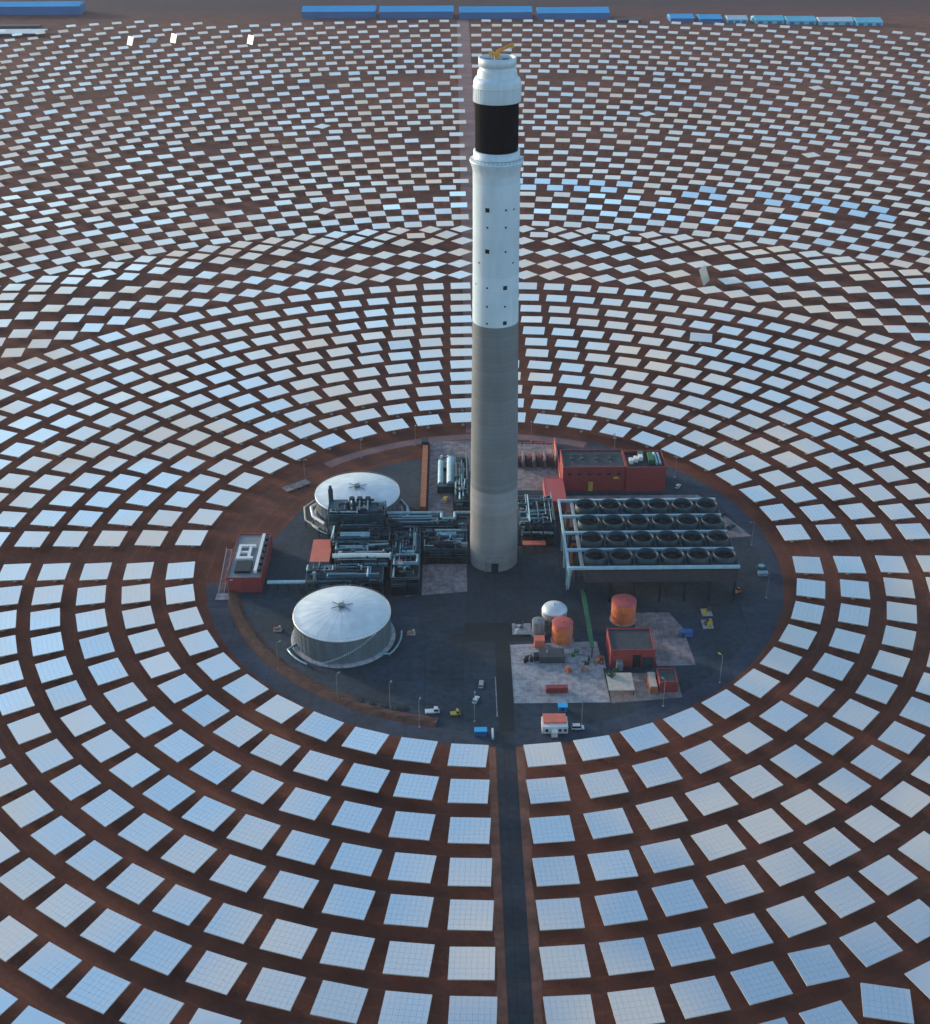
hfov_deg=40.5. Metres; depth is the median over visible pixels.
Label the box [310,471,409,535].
salt tank
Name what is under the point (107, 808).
heliostat
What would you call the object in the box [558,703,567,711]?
blue booth
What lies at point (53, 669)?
heliostat
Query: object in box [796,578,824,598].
heliostat
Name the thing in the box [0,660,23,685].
heliostat
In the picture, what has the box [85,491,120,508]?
heliostat
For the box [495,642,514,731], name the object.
road
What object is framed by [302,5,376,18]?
assembly shed
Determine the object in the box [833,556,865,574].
heliostat
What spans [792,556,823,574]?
heliostat
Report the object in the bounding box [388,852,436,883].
heliostat
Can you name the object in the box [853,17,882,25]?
assembly shed
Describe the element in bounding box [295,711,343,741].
heliostat
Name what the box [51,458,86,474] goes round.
heliostat
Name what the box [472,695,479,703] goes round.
parked car
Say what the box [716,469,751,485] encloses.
heliostat
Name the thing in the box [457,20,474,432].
track
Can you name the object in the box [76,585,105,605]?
heliostat
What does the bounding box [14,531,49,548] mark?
heliostat
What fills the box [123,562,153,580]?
heliostat
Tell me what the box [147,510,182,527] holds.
heliostat
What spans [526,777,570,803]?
heliostat
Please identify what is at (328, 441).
heliostat
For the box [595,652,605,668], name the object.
pump skid
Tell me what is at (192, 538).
heliostat
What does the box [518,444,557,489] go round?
transformer slab
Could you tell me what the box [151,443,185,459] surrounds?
heliostat
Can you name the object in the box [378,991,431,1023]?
heliostat
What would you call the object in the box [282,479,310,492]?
pale trailer
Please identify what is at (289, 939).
heliostat
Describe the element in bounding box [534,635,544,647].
orange cabinet
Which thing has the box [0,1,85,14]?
assembly shed
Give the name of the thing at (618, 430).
heliostat
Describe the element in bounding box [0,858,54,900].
heliostat
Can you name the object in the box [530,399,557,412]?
heliostat
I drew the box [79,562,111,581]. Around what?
heliostat
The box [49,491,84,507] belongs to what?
heliostat
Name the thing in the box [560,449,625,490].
turbine hall
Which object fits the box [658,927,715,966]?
heliostat
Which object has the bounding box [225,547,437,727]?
earth bank
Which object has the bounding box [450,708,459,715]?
service vehicle
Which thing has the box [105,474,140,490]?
heliostat
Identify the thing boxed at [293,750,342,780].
heliostat
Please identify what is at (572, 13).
assembly shed
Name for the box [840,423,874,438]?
heliostat
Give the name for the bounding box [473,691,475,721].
light pole
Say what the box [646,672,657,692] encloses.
shed store
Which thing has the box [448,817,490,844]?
heliostat
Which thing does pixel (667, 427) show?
heliostat
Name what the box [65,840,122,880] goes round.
heliostat
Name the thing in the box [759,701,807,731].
heliostat
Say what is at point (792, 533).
heliostat
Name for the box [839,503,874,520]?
heliostat
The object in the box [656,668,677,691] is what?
red shed
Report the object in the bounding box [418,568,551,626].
tower forecourt
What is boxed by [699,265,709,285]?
heliostat
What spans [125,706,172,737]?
heliostat
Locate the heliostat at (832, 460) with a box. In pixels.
[814,452,849,468]
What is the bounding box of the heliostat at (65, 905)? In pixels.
[36,884,95,927]
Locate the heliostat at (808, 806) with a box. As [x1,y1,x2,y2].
[780,789,834,824]
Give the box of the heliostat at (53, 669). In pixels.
[35,656,72,682]
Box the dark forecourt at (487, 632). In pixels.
[464,622,530,641]
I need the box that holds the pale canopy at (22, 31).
[0,29,47,35]
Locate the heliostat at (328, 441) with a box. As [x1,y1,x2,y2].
[312,433,345,449]
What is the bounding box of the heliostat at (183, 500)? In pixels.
[164,491,199,508]
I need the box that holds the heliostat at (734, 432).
[717,425,751,440]
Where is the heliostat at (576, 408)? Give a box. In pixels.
[562,402,590,416]
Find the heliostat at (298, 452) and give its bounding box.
[282,444,315,460]
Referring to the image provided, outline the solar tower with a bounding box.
[469,43,523,572]
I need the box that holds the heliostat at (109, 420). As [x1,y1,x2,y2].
[93,413,125,428]
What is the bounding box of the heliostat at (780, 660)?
[760,647,801,674]
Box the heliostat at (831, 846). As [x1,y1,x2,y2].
[803,827,860,865]
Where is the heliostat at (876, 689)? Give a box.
[855,674,897,703]
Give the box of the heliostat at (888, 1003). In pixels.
[860,983,913,1023]
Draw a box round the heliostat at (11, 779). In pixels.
[0,764,26,796]
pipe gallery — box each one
[304,562,386,597]
[330,524,392,561]
[334,543,392,577]
[389,526,422,595]
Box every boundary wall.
[420,437,428,510]
[554,437,561,477]
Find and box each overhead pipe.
[304,499,319,535]
[310,503,325,531]
[332,553,389,557]
[341,524,373,550]
[387,511,469,527]
[395,553,418,580]
[400,499,408,515]
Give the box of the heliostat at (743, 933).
[714,913,772,953]
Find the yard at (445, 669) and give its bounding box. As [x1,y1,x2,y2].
[240,440,764,731]
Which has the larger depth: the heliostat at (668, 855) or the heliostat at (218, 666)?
the heliostat at (218, 666)
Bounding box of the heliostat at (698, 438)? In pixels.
[682,430,715,446]
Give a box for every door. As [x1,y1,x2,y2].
[492,563,497,572]
[632,655,640,666]
[642,657,652,667]
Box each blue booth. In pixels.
[474,727,493,738]
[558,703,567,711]
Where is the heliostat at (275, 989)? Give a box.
[246,967,305,1010]
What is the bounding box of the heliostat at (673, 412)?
[658,406,689,420]
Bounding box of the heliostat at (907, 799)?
[881,781,929,817]
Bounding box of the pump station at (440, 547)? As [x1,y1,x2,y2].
[422,529,468,563]
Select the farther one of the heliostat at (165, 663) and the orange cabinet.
the orange cabinet
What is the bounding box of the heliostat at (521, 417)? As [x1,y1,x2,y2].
[518,412,525,422]
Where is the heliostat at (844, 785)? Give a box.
[818,768,870,802]
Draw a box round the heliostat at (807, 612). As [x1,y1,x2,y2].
[791,601,824,623]
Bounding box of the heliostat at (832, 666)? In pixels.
[812,653,853,680]
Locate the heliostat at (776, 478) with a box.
[759,470,794,486]
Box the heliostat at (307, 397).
[291,391,321,405]
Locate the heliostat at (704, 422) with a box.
[688,414,720,429]
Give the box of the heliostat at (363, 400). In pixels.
[348,394,377,407]
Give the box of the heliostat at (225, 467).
[207,459,242,475]
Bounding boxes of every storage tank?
[531,617,545,636]
[542,601,566,625]
[550,616,573,646]
[609,594,636,626]
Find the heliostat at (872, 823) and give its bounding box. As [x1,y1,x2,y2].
[845,805,899,842]
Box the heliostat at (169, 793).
[142,775,195,810]
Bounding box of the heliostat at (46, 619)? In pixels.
[30,608,59,630]
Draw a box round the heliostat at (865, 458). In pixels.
[848,450,883,466]
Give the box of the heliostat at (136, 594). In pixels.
[121,583,149,604]
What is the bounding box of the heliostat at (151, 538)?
[134,530,168,547]
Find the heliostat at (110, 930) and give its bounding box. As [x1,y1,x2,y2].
[80,908,140,952]
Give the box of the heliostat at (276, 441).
[260,433,293,449]
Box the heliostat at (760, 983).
[730,961,792,1004]
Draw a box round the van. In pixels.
[571,723,583,730]
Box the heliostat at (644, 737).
[620,722,668,751]
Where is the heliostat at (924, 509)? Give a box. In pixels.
[915,503,929,518]
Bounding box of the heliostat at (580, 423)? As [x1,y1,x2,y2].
[567,417,596,432]
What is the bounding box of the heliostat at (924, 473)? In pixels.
[912,468,929,483]
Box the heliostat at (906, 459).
[889,451,925,467]
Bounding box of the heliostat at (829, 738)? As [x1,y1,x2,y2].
[804,722,853,754]
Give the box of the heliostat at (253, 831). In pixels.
[226,814,280,849]
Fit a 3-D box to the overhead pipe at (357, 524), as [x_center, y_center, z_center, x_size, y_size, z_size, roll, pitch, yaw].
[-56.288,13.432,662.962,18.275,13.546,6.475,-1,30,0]
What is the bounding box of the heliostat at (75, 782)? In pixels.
[50,765,100,800]
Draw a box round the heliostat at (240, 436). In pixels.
[224,429,257,444]
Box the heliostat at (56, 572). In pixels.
[37,563,70,581]
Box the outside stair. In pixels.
[215,547,231,600]
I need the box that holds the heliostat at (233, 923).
[204,903,262,943]
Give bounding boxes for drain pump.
[273,626,281,631]
[407,629,415,634]
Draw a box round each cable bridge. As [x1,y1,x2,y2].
[267,580,309,589]
[581,589,594,657]
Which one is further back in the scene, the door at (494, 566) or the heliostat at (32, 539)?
the heliostat at (32, 539)
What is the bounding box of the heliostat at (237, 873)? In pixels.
[209,854,265,892]
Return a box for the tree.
[606,671,615,677]
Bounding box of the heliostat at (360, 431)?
[345,425,376,440]
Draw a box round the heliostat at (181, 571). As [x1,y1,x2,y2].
[165,561,194,580]
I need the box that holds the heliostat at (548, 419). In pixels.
[533,413,561,427]
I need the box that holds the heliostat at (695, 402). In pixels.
[679,395,710,410]
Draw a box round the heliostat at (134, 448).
[117,441,151,456]
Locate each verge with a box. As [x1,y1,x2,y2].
[488,747,507,1023]
[516,747,542,1023]
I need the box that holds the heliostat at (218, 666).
[197,652,239,680]
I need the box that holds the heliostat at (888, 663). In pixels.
[871,650,909,676]
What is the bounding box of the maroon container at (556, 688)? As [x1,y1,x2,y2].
[546,684,567,692]
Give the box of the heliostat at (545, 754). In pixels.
[523,742,565,767]
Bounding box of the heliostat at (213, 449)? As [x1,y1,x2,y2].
[196,441,230,457]
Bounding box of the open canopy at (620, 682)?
[606,673,634,695]
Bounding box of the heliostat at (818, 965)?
[788,945,849,985]
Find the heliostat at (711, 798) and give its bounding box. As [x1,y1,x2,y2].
[685,782,737,815]
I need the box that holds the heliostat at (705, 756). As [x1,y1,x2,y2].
[680,740,730,773]
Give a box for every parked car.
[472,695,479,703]
[478,680,483,687]
[726,524,735,529]
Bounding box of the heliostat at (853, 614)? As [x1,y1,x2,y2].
[838,603,869,626]
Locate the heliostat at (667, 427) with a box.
[653,421,686,436]
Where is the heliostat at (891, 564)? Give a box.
[875,555,908,573]
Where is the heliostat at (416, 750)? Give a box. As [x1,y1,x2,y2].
[393,737,437,763]
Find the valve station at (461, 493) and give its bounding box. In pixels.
[453,455,470,517]
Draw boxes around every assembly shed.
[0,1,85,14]
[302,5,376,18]
[379,5,453,18]
[459,6,531,18]
[536,7,609,19]
[667,14,693,21]
[695,14,721,22]
[724,15,747,22]
[751,15,784,23]
[783,16,816,24]
[816,17,853,24]
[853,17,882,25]
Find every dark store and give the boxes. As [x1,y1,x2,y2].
[0,24,41,28]
[614,18,641,22]
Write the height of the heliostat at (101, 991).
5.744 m
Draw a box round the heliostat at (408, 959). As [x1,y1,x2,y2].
[382,941,434,977]
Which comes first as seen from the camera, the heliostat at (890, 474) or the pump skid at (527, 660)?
the pump skid at (527, 660)
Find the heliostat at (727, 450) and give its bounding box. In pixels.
[709,442,744,458]
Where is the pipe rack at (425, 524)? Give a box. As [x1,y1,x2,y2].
[386,515,469,543]
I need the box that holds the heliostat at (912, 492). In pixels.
[895,483,929,500]
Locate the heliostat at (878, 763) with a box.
[851,745,901,779]
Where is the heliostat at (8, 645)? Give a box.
[0,635,16,657]
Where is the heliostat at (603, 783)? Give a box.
[580,769,628,798]
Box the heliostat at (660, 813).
[636,797,687,829]
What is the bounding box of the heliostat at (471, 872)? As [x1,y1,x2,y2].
[448,858,491,886]
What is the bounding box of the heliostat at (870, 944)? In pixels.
[840,922,902,966]
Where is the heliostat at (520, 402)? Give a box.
[518,398,523,407]
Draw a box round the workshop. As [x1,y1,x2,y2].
[606,628,654,670]
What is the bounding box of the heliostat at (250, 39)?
[247,35,253,44]
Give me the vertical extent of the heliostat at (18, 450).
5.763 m
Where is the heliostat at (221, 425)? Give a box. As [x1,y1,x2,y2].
[204,418,237,433]
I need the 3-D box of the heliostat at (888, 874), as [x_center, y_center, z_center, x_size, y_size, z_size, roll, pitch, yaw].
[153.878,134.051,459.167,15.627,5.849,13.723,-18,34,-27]
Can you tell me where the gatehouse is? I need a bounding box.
[541,713,567,737]
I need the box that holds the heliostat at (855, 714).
[833,699,879,730]
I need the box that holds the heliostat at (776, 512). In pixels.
[760,504,794,521]
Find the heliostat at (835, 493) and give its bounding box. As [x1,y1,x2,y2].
[819,484,854,501]
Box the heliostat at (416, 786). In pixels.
[393,773,438,800]
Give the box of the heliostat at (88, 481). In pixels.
[70,473,104,489]
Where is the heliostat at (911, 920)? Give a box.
[887,899,929,942]
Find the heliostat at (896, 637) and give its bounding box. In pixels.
[882,625,915,650]
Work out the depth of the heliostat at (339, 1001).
410.88 m
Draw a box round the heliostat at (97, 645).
[79,632,114,658]
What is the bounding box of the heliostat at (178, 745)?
[154,729,203,762]
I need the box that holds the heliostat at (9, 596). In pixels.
[0,586,21,606]
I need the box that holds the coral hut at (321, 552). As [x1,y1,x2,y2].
[309,539,332,572]
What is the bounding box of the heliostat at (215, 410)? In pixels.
[199,403,231,418]
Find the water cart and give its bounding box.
[756,563,767,575]
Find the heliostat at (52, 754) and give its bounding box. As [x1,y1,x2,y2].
[25,739,73,772]
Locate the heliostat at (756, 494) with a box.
[739,485,775,502]
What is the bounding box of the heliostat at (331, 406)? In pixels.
[316,400,345,414]
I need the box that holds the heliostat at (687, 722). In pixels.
[663,707,712,737]
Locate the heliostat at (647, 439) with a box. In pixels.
[631,431,664,447]
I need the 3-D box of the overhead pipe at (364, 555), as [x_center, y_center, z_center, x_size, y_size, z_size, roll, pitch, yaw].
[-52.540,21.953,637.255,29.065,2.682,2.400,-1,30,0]
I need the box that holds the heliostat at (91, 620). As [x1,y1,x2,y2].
[75,608,107,631]
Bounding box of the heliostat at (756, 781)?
[730,765,782,798]
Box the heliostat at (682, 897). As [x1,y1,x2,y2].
[652,879,707,916]
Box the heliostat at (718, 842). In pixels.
[691,824,745,860]
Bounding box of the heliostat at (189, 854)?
[161,835,216,873]
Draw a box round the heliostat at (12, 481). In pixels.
[0,473,29,489]
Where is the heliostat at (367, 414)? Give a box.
[351,408,380,422]
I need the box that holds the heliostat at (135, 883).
[106,863,164,904]
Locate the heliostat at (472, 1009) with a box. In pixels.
[448,996,496,1023]
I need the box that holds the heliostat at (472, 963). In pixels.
[448,947,494,980]
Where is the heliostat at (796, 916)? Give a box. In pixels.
[766,896,826,937]
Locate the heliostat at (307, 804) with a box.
[279,787,330,820]
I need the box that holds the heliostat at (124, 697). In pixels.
[103,682,147,711]
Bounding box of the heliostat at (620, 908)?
[595,890,647,925]
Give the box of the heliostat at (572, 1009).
[543,994,595,1023]
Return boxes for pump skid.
[438,453,448,462]
[441,496,447,502]
[512,620,531,634]
[523,654,533,663]
[565,649,583,659]
[565,666,572,674]
[578,656,593,665]
[580,665,588,672]
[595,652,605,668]
[700,606,712,615]
[701,618,713,628]
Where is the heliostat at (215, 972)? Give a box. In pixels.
[185,951,246,994]
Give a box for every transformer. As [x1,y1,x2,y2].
[518,450,523,466]
[525,451,534,467]
[536,450,544,468]
[546,450,555,468]
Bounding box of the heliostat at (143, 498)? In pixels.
[125,490,160,507]
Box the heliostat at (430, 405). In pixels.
[416,400,443,413]
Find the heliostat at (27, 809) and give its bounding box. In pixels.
[2,790,53,827]
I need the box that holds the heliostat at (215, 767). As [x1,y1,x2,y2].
[189,751,240,784]
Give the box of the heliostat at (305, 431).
[289,423,321,438]
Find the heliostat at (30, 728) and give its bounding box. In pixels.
[7,713,50,744]
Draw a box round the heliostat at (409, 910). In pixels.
[384,894,433,927]
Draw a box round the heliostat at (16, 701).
[0,687,34,715]
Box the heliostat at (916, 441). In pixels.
[898,434,929,449]
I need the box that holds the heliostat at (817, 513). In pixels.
[800,504,835,521]
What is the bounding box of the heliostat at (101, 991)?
[66,966,130,1013]
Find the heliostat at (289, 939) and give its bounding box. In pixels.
[259,919,317,959]
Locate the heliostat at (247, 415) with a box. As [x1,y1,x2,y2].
[233,408,264,422]
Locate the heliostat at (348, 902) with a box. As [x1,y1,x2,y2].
[322,884,375,919]
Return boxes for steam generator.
[327,485,386,538]
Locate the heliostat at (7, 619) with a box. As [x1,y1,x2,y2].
[0,610,16,631]
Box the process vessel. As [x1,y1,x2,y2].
[437,456,453,493]
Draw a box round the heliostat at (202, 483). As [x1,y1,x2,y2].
[184,474,219,491]
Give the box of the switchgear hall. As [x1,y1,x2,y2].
[622,450,665,490]
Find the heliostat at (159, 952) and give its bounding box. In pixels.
[130,931,191,975]
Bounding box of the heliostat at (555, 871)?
[532,856,579,886]
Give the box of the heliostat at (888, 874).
[859,855,917,894]
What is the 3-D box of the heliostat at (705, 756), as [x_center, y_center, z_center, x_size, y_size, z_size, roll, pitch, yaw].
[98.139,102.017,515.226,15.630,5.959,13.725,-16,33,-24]
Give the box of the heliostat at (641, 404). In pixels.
[627,398,657,412]
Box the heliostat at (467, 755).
[447,743,488,767]
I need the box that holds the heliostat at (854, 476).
[837,468,873,484]
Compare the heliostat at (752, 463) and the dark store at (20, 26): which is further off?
the dark store at (20, 26)
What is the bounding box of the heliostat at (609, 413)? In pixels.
[593,407,623,421]
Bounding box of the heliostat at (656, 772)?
[632,757,682,787]
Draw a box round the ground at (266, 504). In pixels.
[0,0,929,1023]
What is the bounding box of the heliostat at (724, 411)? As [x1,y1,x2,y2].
[708,404,740,419]
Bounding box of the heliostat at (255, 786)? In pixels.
[231,770,283,804]
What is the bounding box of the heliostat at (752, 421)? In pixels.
[736,414,769,429]
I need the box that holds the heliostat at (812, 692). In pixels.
[789,677,834,706]
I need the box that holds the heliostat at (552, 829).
[529,815,574,843]
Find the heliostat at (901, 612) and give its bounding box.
[887,601,916,623]
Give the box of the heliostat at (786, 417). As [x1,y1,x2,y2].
[769,410,802,425]
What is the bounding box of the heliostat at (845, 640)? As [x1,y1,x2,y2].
[829,628,865,653]
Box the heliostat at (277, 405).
[262,398,292,413]
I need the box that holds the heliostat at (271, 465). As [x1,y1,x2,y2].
[253,457,288,474]
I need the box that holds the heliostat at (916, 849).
[898,831,929,870]
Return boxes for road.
[206,443,783,745]
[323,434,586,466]
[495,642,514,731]
[495,732,533,1023]
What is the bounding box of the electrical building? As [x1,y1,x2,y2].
[226,533,272,591]
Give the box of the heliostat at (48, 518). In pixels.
[30,510,65,527]
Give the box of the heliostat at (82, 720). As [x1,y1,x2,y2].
[60,705,105,736]
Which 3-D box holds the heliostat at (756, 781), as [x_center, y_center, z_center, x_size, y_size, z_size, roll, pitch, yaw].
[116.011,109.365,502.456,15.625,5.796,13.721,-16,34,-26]
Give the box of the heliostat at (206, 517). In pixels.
[188,509,222,526]
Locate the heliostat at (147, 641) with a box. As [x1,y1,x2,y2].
[128,628,164,653]
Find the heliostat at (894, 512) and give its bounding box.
[878,503,914,520]
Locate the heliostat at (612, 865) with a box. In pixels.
[588,850,637,880]
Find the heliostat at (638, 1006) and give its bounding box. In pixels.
[608,987,664,1023]
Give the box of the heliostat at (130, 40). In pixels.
[127,36,133,45]
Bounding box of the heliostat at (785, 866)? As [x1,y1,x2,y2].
[757,847,814,886]
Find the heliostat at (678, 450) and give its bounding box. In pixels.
[661,442,695,457]
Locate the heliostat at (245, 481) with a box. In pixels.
[228,472,263,489]
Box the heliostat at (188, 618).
[168,607,203,630]
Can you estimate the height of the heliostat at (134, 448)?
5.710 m
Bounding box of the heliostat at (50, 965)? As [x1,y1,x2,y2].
[18,942,81,989]
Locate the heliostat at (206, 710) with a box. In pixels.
[182,694,229,726]
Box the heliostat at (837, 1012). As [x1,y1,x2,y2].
[799,1000,857,1023]
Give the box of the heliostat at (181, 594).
[165,584,194,604]
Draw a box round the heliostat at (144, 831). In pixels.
[118,813,172,850]
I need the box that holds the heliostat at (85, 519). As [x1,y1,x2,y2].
[67,510,102,527]
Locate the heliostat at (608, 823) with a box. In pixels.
[584,808,632,838]
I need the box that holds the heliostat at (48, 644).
[30,632,63,656]
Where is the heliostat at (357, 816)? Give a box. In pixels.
[331,801,381,832]
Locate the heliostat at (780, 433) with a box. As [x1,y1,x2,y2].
[763,425,797,441]
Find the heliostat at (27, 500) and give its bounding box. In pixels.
[9,492,44,509]
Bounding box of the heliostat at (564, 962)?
[539,944,590,980]
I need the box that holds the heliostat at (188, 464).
[170,456,205,472]
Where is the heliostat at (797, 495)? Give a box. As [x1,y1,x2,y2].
[781,486,816,503]
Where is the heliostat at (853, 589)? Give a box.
[840,579,869,599]
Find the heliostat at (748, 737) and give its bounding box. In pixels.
[723,722,772,753]
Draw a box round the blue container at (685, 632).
[679,629,692,636]
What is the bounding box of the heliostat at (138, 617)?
[122,606,154,628]
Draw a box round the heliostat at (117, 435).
[100,428,133,444]
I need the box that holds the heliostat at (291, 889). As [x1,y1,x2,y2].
[263,871,318,908]
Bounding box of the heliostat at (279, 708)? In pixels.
[255,694,303,723]
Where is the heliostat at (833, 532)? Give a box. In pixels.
[816,524,850,541]
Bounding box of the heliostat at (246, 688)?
[222,674,268,703]
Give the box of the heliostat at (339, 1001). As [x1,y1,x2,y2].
[310,980,367,1023]
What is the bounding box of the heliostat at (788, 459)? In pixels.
[772,451,807,467]
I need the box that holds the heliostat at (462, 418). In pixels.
[449,412,470,425]
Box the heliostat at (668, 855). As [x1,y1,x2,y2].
[641,838,693,872]
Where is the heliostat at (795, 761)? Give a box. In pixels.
[770,744,821,777]
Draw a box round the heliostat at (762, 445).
[745,437,779,453]
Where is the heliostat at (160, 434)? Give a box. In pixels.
[143,427,177,442]
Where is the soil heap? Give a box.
[352,697,408,711]
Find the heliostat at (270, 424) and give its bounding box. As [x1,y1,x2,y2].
[253,417,286,432]
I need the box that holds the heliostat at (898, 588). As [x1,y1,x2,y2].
[883,577,914,598]
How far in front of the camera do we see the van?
536.82 m
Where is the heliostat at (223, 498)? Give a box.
[206,489,241,506]
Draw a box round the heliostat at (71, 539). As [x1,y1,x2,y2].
[53,531,87,548]
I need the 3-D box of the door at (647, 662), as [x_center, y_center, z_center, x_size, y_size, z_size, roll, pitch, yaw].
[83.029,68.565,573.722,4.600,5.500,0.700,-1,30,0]
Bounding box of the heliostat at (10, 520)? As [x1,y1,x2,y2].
[0,511,26,528]
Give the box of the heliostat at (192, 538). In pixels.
[175,530,207,547]
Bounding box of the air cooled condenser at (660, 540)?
[558,498,739,601]
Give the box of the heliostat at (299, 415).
[284,408,315,423]
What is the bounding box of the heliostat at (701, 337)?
[690,332,711,344]
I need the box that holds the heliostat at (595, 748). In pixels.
[573,735,619,760]
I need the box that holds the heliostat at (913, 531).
[895,523,929,540]
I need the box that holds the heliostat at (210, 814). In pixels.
[181,796,235,831]
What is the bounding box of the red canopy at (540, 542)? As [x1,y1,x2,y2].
[523,540,545,551]
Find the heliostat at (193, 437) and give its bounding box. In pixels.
[177,430,210,445]
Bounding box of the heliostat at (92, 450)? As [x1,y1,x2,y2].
[75,443,109,458]
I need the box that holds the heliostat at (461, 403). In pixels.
[450,398,471,411]
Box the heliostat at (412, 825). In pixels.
[388,811,435,840]
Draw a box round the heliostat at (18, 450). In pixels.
[0,442,34,458]
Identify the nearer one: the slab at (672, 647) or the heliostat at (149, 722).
the heliostat at (149, 722)
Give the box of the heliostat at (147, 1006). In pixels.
[119,988,183,1023]
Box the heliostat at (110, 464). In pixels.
[92,456,127,472]
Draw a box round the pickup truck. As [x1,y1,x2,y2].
[425,706,438,713]
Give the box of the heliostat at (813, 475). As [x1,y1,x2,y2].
[796,467,832,483]
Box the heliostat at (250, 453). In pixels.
[233,445,266,461]
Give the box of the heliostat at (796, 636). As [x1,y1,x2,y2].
[779,624,816,649]
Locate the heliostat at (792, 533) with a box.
[776,524,810,541]
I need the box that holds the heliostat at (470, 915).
[447,899,493,930]
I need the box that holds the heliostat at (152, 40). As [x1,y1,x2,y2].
[146,38,157,43]
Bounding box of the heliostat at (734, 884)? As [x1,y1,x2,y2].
[706,865,763,903]
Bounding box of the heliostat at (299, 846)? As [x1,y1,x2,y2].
[276,830,329,864]
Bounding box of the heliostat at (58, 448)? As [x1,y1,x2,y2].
[41,441,75,456]
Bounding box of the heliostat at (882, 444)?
[865,436,900,452]
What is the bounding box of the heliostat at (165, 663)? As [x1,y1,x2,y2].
[139,652,180,678]
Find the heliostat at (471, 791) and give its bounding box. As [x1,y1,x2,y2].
[448,779,489,803]
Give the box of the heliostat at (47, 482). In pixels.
[29,474,65,490]
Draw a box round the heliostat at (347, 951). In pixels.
[320,932,374,969]
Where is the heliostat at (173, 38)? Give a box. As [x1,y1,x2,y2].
[170,33,176,42]
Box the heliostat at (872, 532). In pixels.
[856,523,891,541]
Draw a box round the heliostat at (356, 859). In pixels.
[330,843,381,876]
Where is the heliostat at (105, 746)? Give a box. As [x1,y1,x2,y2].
[82,729,130,762]
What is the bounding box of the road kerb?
[495,677,497,716]
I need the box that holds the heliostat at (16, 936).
[0,916,37,961]
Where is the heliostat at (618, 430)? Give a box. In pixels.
[599,423,631,438]
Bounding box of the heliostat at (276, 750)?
[250,734,300,765]
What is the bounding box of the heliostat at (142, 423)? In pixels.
[126,415,159,431]
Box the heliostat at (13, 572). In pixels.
[0,563,30,581]
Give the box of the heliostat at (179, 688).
[158,674,201,703]
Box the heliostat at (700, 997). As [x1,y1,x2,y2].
[670,976,730,1018]
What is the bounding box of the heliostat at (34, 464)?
[17,456,51,472]
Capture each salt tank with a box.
[287,584,402,667]
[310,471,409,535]
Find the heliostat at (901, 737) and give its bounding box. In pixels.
[878,721,925,753]
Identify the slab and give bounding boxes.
[415,564,466,595]
[428,440,470,514]
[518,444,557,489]
[566,495,750,539]
[635,612,695,665]
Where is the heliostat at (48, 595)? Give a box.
[31,585,63,605]
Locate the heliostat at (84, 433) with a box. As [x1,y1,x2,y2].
[66,426,100,441]
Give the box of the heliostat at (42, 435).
[25,428,58,443]
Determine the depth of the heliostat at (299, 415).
796.01 m
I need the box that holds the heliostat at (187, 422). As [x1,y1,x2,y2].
[171,415,203,429]
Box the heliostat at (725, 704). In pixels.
[702,689,749,718]
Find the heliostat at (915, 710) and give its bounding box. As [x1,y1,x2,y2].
[899,697,929,726]
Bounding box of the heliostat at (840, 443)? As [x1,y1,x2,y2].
[823,435,858,451]
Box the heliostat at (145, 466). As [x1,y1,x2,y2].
[127,458,162,474]
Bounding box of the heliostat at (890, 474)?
[872,465,908,482]
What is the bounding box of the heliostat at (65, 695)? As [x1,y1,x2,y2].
[45,680,85,710]
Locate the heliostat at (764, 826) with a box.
[738,808,792,843]
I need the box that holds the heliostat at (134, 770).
[109,753,159,787]
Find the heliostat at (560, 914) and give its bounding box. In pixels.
[536,898,584,930]
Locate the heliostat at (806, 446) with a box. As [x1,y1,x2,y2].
[790,438,824,454]
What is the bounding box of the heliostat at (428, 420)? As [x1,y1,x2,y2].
[414,414,442,428]
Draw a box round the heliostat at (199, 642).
[179,630,217,655]
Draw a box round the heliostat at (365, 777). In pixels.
[341,763,389,792]
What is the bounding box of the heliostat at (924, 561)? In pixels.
[916,555,929,572]
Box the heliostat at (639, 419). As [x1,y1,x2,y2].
[624,413,655,427]
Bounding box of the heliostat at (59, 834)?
[30,816,85,854]
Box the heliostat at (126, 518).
[108,509,142,526]
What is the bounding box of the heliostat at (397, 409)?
[383,403,411,417]
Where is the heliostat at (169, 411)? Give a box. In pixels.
[152,404,185,419]
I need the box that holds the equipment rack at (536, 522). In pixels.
[517,492,556,544]
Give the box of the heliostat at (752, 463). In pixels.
[735,455,770,471]
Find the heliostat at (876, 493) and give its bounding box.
[859,485,895,502]
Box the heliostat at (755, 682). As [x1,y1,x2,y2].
[734,668,779,697]
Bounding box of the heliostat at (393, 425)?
[379,418,408,433]
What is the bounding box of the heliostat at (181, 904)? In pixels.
[152,884,211,925]
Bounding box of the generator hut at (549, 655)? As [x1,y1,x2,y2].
[533,648,564,662]
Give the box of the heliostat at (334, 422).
[319,415,350,430]
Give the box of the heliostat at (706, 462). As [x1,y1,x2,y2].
[689,454,724,470]
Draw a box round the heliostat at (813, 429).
[797,422,830,437]
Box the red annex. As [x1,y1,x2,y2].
[543,478,566,510]
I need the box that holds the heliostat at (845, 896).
[815,876,874,917]
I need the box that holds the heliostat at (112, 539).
[93,531,127,547]
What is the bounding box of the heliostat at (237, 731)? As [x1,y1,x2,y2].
[213,715,262,746]
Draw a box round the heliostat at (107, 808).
[81,789,134,826]
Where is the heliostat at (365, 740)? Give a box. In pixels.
[341,727,388,754]
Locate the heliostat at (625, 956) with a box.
[599,937,654,975]
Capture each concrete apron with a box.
[510,641,609,702]
[610,673,681,702]
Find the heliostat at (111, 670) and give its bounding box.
[88,658,128,685]
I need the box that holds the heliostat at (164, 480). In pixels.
[147,472,181,489]

